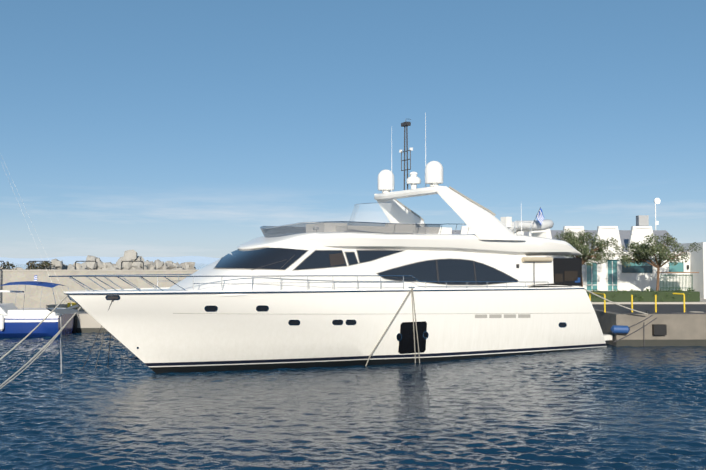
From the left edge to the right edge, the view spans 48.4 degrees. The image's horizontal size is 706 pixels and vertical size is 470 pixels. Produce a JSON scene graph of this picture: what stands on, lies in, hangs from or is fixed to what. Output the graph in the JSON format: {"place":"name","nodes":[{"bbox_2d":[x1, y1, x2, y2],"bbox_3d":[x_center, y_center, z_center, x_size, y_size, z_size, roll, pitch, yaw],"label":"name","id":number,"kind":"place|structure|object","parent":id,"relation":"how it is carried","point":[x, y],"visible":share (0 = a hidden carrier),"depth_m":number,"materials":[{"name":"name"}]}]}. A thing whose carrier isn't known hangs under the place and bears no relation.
{"place":"outdoors","nodes":[
{"label":"outdoors","id":0,"kind":"place"},
{"bbox_2d":[0,271,195,310],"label":"breakwater wall","id":1,"kind":"structure","parent":0,"point":[33,296],"depth_m":49.19,"materials":[{"name":"beige concrete"}]},
{"bbox_2d":[0,256,219,263],"bbox_3d":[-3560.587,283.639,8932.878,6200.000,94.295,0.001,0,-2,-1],"label":"hills","id":2,"kind":"structure","parent":0,"point":[114,260],"depth_m":8946.51,"materials":[{"name":"blue"}]},
{"bbox_2d":[63,285,611,373],"bbox_3d":[0.697,4.211,34.179,25.511,4.008,6.240,1,-2,-32],"label":"yacht hull","id":3,"kind":"object","parent":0,"point":[246,335],"visible":0.81,"depth_m":30.26,"materials":[{"name":"white plastic"}]},
{"bbox_2d":[169,241,527,295],"bbox_3d":[-0.163,1.338,33.749,15.920,2.080,5.171,1,-2,-32],"label":"yacht cabin","id":4,"kind":"object","parent":3,"relation":"on","point":[506,263],"visible":0.35,"depth_m":30.67,"materials":[{"name":"white plastic"}]},
{"bbox_2d":[213,247,517,284],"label":"yacht windows","id":5,"kind":"structure","parent":4,"relation":"in","point":[449,269],"depth_m":31.48,"materials":[{"name":"black glass"}]},
{"bbox_2d":[237,113,581,255],"bbox_3d":[2.608,-2.224,35.596,16.300,6.328,5.980,1,-2,-32],"label":"yacht flybridge","id":6,"kind":"object","parent":4,"relation":"on","point":[493,234],"visible":0.77,"depth_m":33.94,"materials":[{"name":"white plastic"}]},
{"bbox_2d":[261,203,440,237],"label":"yacht screens","id":7,"kind":"object","parent":6,"relation":"on","point":[300,228],"visible":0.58,"depth_m":31.30,"materials":[{"name":"grey plastic"}]},
{"bbox_2d":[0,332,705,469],"bbox_3d":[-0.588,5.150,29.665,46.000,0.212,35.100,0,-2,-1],"label":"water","id":8,"kind":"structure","parent":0,"point":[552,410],"depth_m":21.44,"materials":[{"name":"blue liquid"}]},
{"bbox_2d":[0,261,705,346],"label":"quay","id":9,"kind":"structure","parent":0,"point":[683,323],"depth_m":38.68,"materials":[{"name":"concrete"}]},
{"bbox_2d":[0,250,195,269],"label":"rocks","id":10,"kind":"object","parent":9,"relation":"on","point":[131,255],"visible":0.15,"depth_m":51.21,"materials":[{"name":"grey stone"}]},
{"bbox_2d":[0,261,52,269],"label":"shrubs","id":11,"kind":"object","parent":10,"relation":"on","point":[41,265],"visible":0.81,"depth_m":50.62,"materials":[{"name":"green plant"}]},
{"bbox_2d":[452,198,705,298],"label":"building","id":12,"kind":"structure","parent":9,"relation":"on","point":[612,274],"depth_m":55.07,"materials":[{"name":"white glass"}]},
{"bbox_2d":[553,229,701,290],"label":"trees","id":13,"kind":"object","parent":9,"relation":"on","point":[645,251],"visible":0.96,"depth_m":51.11,"materials":[{"name":"green plant"}]},
{"bbox_2d":[586,288,699,301],"bbox_3d":[14.476,3.760,48.983,14.252,0.925,1.565,0,-2,-1],"label":"hedge","id":14,"kind":"object","parent":9,"relation":"on","point":[646,295],"visible":0.48,"depth_m":48.52,"materials":[{"name":"green plant"}]},
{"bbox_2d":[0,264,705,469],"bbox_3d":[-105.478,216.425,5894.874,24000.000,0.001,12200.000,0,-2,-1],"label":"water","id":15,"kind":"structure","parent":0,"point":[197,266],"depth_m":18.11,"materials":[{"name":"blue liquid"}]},
{"bbox_2d":[0,162,72,337],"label":"sailboat","id":16,"kind":"object","parent":15,"relation":"on","point":[15,322],"visible":0.83,"depth_m":43.16,"materials":[{"name":"white"}]},
{"bbox_2d":[0,202,647,388],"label":"yacht fittings","id":17,"kind":"object","parent":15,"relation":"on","point":[412,337],"visible":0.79,"depth_m":31.91,"materials":[{"name":"silver metal"}]},
{"bbox_2d":[0,0,705,257],"label":"sky","id":18,"kind":"structure","parent":0,"point":[151,128],"materials":[{"name":"blue"}]}
]}

